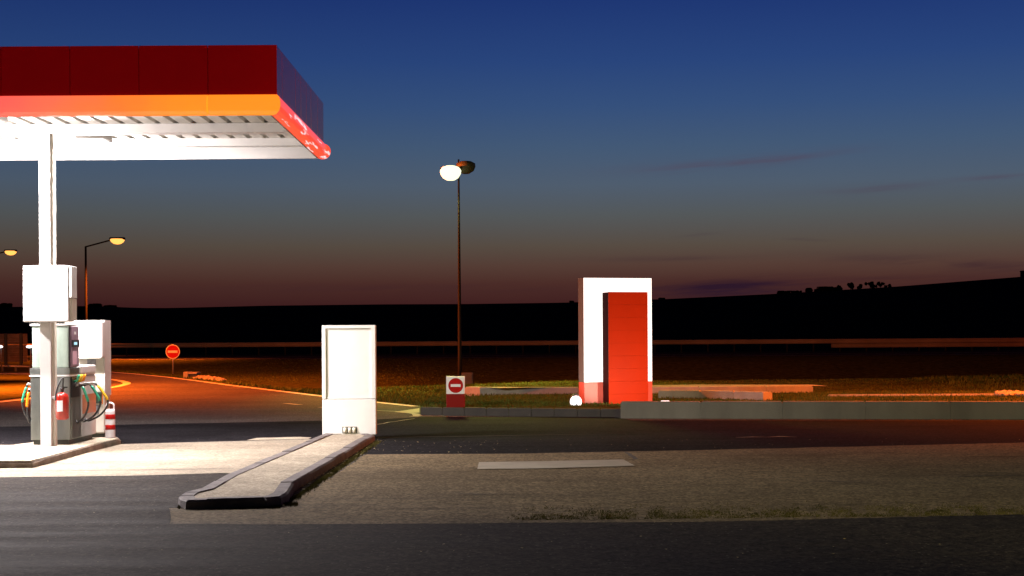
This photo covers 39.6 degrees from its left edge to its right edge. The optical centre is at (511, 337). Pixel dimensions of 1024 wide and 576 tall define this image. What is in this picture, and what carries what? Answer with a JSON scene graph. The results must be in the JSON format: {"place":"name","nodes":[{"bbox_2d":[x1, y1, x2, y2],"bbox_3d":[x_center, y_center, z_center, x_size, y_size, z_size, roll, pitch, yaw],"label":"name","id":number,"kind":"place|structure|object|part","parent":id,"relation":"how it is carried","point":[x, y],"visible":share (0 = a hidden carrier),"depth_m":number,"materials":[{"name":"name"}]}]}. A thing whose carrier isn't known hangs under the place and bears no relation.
{"place":"outdoors","nodes":[
{"label":"outdoors","id":0,"kind":"place"},
{"bbox_2d":[0,439,309,476],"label":"concrete apron","id":1,"kind":"object","parent":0,"point":[173,458],"visible":0.57,"depth_m":18.69,"materials":[{"name":"beige concrete"}]},
{"bbox_2d":[0,436,120,467],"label":"pump island","id":2,"kind":"structure","parent":1,"relation":"on","point":[28,455],"depth_m":19.15,"materials":[{"name":"concrete"}]},
{"bbox_2d":[21,324,108,444],"bbox_3d":[-6.462,0.669,20.840,1.145,1.720,1.220,0,0,0],"label":"fuel pump","id":3,"kind":"object","parent":2,"relation":"on","point":[79,423],"visible":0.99,"depth_m":20.29,"materials":[{"name":"metal"}]},
{"bbox_2d":[65,320,110,436],"bbox_3d":[-6.506,0.675,21.755,0.627,1.870,0.550,0,0,0],"label":"payment kiosk","id":4,"kind":"object","parent":2,"relation":"on","point":[95,342],"visible":0.51,"depth_m":21.69,"materials":[{"name":"metal"}]},
{"bbox_2d":[105,402,114,437],"bbox_3d":[-6.096,1.254,21.579,0.150,0.546,0.150,0,0,0],"label":"bollard","id":5,"kind":"object","parent":2,"relation":"on","point":[109,423],"visible":0.88,"depth_m":21.52,"materials":[{"name":"white"}]},
{"bbox_2d":[0,45,330,446],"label":"station canopy","id":6,"kind":"object","parent":2,"relation":"on","point":[175,102],"visible":1,"depth_m":19.21,"materials":[{"name":"red metal"}]},
{"bbox_2d":[52,377,68,419],"bbox_3d":[-6.304,0.849,19.846,0.207,0.588,0.343,0,0,-26],"label":"fire extinguisher","id":7,"kind":"object","parent":6,"relation":"hanging from","point":[61,398],"visible":1,"depth_m":19.71,"materials":[{"name":"red metal"}]},
{"bbox_2d":[71,468,232,470],"bbox_3d":[-5.389,1.611,17.217,3.994,0.001,0.087,0,0,-2],"label":"apron joint","id":8,"kind":"object","parent":1,"relation":"on","point":[152,469],"visible":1,"depth_m":17.23,"materials":[{"name":"grey concrete"}]},
{"bbox_2d":[0,473,1023,575],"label":"asphalt","id":9,"kind":"structure","parent":0,"point":[53,526],"depth_m":10.88,"materials":[{"name":"grey asphalt"}]},
{"bbox_2d":[178,433,374,508],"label":"island","id":10,"kind":"structure","parent":9,"relation":"on","point":[280,478],"depth_m":15.73,"materials":[{"name":"concrete"}]},
{"bbox_2d":[322,325,376,434],"bbox_3d":[-2.575,0.672,22.511,0.847,1.728,0.199,0,0,0],"label":"card terminal","id":11,"kind":"object","parent":10,"relation":"on","point":[349,385],"visible":0.99,"depth_m":22.47,"materials":[{"name":"white metal"}]},
{"bbox_2d":[0,277,1023,355],"bbox_3d":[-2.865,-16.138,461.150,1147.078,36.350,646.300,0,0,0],"label":"hill","id":12,"kind":"structure","parent":0,"point":[990,308],"depth_m":303.31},
{"bbox_2d":[0,303,12,306],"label":"hilltop tree","id":13,"kind":"object","parent":12,"relation":"on","point":[6,304],"visible":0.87,"depth_m":689.64,"materials":[{"name":"black plant"}]},
{"bbox_2d":[88,303,101,306],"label":"hilltop tree","id":14,"kind":"object","parent":12,"relation":"on","point":[97,305],"visible":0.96,"depth_m":688.32,"materials":[{"name":"black plant"}]},
{"bbox_2d":[777,290,795,293],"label":"hilltop tree","id":15,"kind":"object","parent":12,"relation":"on","point":[783,292],"visible":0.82,"depth_m":687.66,"materials":[{"name":"black plant"}]},
{"bbox_2d":[805,288,812,291],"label":"hilltop tree","id":16,"kind":"object","parent":12,"relation":"on","point":[808,289],"visible":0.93,"depth_m":687.68,"materials":[{"name":"black plant"}]},
{"bbox_2d":[816,286,837,290],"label":"hilltop tree","id":17,"kind":"object","parent":12,"relation":"on","point":[822,288],"visible":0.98,"depth_m":688.17,"materials":[{"name":"black plant"}]},
{"bbox_2d":[827,287,842,290],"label":"hilltop tree","id":18,"kind":"object","parent":12,"relation":"on","point":[831,289],"visible":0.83,"depth_m":687.09,"materials":[{"name":"black plant"}]},
{"bbox_2d":[847,282,854,289],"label":"hilltop tree","id":19,"kind":"object","parent":12,"relation":"on","point":[851,285],"visible":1,"depth_m":689.00,"materials":[{"name":"black plant"}]},
{"bbox_2d":[864,281,874,287],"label":"hilltop tree","id":20,"kind":"object","parent":12,"relation":"on","point":[871,284],"visible":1,"depth_m":688.66,"materials":[{"name":"black plant"}]},
{"bbox_2d":[875,281,886,287],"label":"hilltop tree","id":21,"kind":"object","parent":12,"relation":"on","point":[879,284],"visible":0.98,"depth_m":689.61,"materials":[{"name":"black plant"}]},
{"bbox_2d":[0,417,1023,454],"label":"crossing asphalt","id":22,"kind":"structure","parent":0,"point":[417,435],"depth_m":23.42,"materials":[{"name":"grey asphalt"}]},
{"bbox_2d":[249,437,311,439],"bbox_3d":[-3.685,1.599,22.509,1.029,0.001,0.492,0,0,-13],"label":"concrete strip","id":23,"kind":"object","parent":22,"relation":"on","point":[273,438],"visible":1,"depth_m":22.48,"materials":[{"name":"beige concrete"}]},
{"bbox_2d":[0,354,1023,402],"bbox_3d":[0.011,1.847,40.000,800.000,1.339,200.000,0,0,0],"label":"ground","id":24,"kind":"structure","parent":0,"point":[709,368],"depth_m":73.83,"materials":[{"name":"brown plant"}]},
{"bbox_2d":[0,249,16,254],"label":"street lamp","id":25,"kind":"object","parent":24,"relation":"on","point":[11,252],"visible":1,"depth_m":103.83,"materials":[{"name":"metal"}]},
{"bbox_2d":[0,333,26,364],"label":"timber hoarding","id":26,"kind":"object","parent":24,"relation":"on","point":[15,346],"visible":0.91,"depth_m":78.00,"materials":[{"name":"brown wood"}]},
{"bbox_2d":[85,237,124,319],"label":"street lamp","id":27,"kind":"object","parent":24,"relation":"on","point":[116,240],"visible":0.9,"depth_m":83.94,"materials":[{"name":"metal"}]},
{"bbox_2d":[166,344,179,373],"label":"no entry sign","id":28,"kind":"object","parent":24,"relation":"on","point":[172,351],"visible":0.94,"depth_m":66.93,"materials":[{"name":"metal"}]},
{"bbox_2d":[183,371,200,377],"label":"drain inlet","id":29,"kind":"object","parent":24,"relation":"on","point":[190,374],"visible":0.68,"depth_m":59.30,"materials":[{"name":"concrete"}]},
{"bbox_2d":[440,159,474,375],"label":"tall lamp post","id":30,"kind":"object","parent":24,"relation":"on","point":[450,172],"visible":0.98,"depth_m":49.54,"materials":[{"name":"metal"}]},
{"bbox_2d":[461,373,472,383],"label":"electrical cabinet","id":31,"kind":"object","parent":24,"relation":"on","point":[468,378],"visible":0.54,"depth_m":49.50,"materials":[{"name":"brown metal"}]},
{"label":"door","id":32,"kind":"part","parent":31,"relation":"part of","materials":[{"name":"brown metal"}]},
{"bbox_2d":[421,407,620,417],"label":"verge kerb","id":33,"kind":"structure","parent":24,"relation":"on","point":[514,412],"depth_m":28.74,"materials":[{"name":"concrete"}]},
{"bbox_2d":[111,358,1023,406],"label":"verge grass","id":34,"kind":"structure","parent":24,"relation":"on","point":[975,379],"depth_m":40.92,"materials":[{"name":"green plant"}]},
{"bbox_2d":[193,375,1023,396],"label":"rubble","id":35,"kind":"object","parent":24,"relation":"on","point":[997,393],"visible":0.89,"depth_m":33.65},
{"bbox_2d":[465,386,812,395],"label":"kerb","id":36,"kind":"structure","parent":24,"relation":"on","point":[562,390],"depth_m":36.70,"materials":[{"name":"concrete"}]},
{"bbox_2d":[658,390,771,399],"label":"nose kerb","id":37,"kind":"structure","parent":24,"relation":"on","point":[742,395],"depth_m":32.92,"materials":[{"name":"concrete"}]},
{"bbox_2d":[828,394,993,395],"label":"kerb","id":38,"kind":"structure","parent":24,"relation":"on","point":[904,394],"depth_m":33.86,"materials":[{"name":"concrete"}]},
{"bbox_2d":[0,372,1023,523],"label":"forecourt","id":39,"kind":"structure","parent":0,"point":[145,399],"depth_m":33.63,"materials":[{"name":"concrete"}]},
{"bbox_2d":[0,345,2,372],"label":"lamp","id":40,"kind":"object","parent":39,"relation":"on","point":[1,346],"visible":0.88,"depth_m":70.18,"materials":[{"name":"white metal"}]},
{"bbox_2d":[0,365,29,370],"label":"barrier","id":41,"kind":"object","parent":39,"relation":"on","point":[15,366],"visible":0.56,"depth_m":71.96,"materials":[{"name":"metal"}]},
{"bbox_2d":[0,374,30,399],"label":"gore grass","id":42,"kind":"structure","parent":39,"relation":"on","point":[12,386],"depth_m":49.41,"materials":[{"name":"plant"}]},
{"bbox_2d":[26,345,31,367],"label":"lamp","id":43,"kind":"object","parent":39,"relation":"on","point":[29,346],"visible":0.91,"depth_m":70.17,"materials":[{"name":"white"}]},
{"bbox_2d":[0,373,130,401],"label":"gore line","id":44,"kind":"object","parent":39,"relation":"on","point":[125,383],"visible":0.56,"depth_m":50.41,"materials":[{"name":"paint"}]},
{"bbox_2d":[115,372,413,405],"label":"road edge line","id":45,"kind":"object","parent":39,"relation":"on","point":[261,388],"visible":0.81,"depth_m":45.53,"materials":[{"name":"paint"}]},
{"bbox_2d":[377,410,421,415],"bbox_3d":[-2.395,1.603,30.167,0.554,0.001,2.986,0,0,-24],"label":"gore stripe","id":46,"kind":"object","parent":39,"relation":"on","point":[415,414],"visible":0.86,"depth_m":29.89,"materials":[{"name":"paint"}]},
{"bbox_2d":[401,408,418,412],"bbox_3d":[-2.258,1.604,31.111,0.568,0.001,2.096,0,0,0],"label":"gore paint","id":47,"kind":"object","parent":39,"relation":"on","point":[414,410],"visible":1,"depth_m":30.77,"materials":[{"name":"yellow paint"}]},
{"bbox_2d":[93,438,1019,561],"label":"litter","id":48,"kind":"object","parent":39,"relation":"on","point":[423,451],"visible":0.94,"depth_m":17.36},
{"bbox_2d":[621,401,1023,418],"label":"wall","id":49,"kind":"structure","parent":39,"relation":"on","point":[824,409],"depth_m":27.18,"materials":[{"name":"concrete"}]},
{"bbox_2d":[0,0,1023,307],"label":"sky","id":50,"kind":"structure","parent":0,"point":[694,148],"materials":[{"name":"blue"}]},
{"bbox_2d":[27,350,1023,360],"bbox_3d":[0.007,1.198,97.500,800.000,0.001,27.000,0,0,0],"label":"motorway","id":51,"kind":"structure","parent":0,"point":[576,354],"depth_m":95.59,"materials":[{"name":"grey asphalt"}]},
{"bbox_2d":[23,338,1023,355],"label":"guardrail","id":52,"kind":"object","parent":51,"relation":"on","point":[937,342],"visible":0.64,"depth_m":104.86,"materials":[{"name":"metal"}]},
{"bbox_2d":[133,352,993,359],"bbox_3d":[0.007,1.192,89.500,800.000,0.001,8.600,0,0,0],"label":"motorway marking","id":53,"kind":"object","parent":51,"relation":"on","point":[661,354],"visible":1,"depth_m":85.36,"materials":[{"name":"paint"}]},
{"bbox_2d":[169,443,1023,523],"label":"verge lane","id":54,"kind":"structure","parent":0,"point":[427,488],"depth_m":14.99,"materials":[{"name":"grey asphalt"}]},
{"bbox_2d":[477,459,634,468],"bbox_3d":[0.514,1.576,17.657,1.999,0.001,1.023,0,0,-8],"label":"repair patch","id":55,"kind":"object","parent":54,"relation":"on","point":[544,464],"visible":1,"depth_m":17.65,"materials":[{"name":"concrete"}]},
{"bbox_2d":[177,440,1023,519],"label":"kerbside weeds","id":56,"kind":"object","parent":54,"relation":"on","point":[334,472],"visible":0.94,"depth_m":12.81,"materials":[{"name":"green plant"}]},
{"bbox_2d":[624,452,637,458],"bbox_3d":[1.587,1.574,18.938,0.075,0.001,1.125,0,0,-2],"label":"road crack","id":57,"kind":"object","parent":54,"relation":"on","point":[631,455],"visible":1,"depth_m":18.95,"materials":[{"name":"grey asphalt"}]},
{"bbox_2d":[490,385,822,387],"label":"pavement","id":58,"kind":"structure","parent":0,"point":[672,385],"depth_m":37.29,"materials":[{"name":"concrete"}]},
{"bbox_2d":[423,392,1023,415],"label":"verge","id":59,"kind":"structure","parent":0,"point":[604,406],"depth_m":32.17,"materials":[{"name":"green plant"}]},
{"bbox_2d":[446,376,464,406],"bbox_3d":[-1.182,1.145,29.824,0.387,0.655,0.172,0,0,0],"label":"no entry box","id":60,"kind":"object","parent":59,"relation":"on","point":[455,391],"visible":0.91,"depth_m":29.75,"materials":[{"name":"red metal"}]},
{"bbox_2d":[570,394,581,404],"bbox_3d":[1.361,1.349,30.335,0.260,0.295,0.190,0,0,0],"label":"ground floodlight","id":61,"kind":"object","parent":59,"relation":"on","point":[575,399],"visible":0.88,"depth_m":30.25,"materials":[{"name":"white"}]},
{"bbox_2d":[578,278,651,403],"bbox_3d":[2.336,0.100,31.224,1.600,2.811,0.740,0,0,-17],"label":"station totem","id":62,"kind":"object","parent":59,"relation":"on","point":[615,336],"visible":0.91,"depth_m":31.01,"materials":[{"name":"white metal"}]}
]}

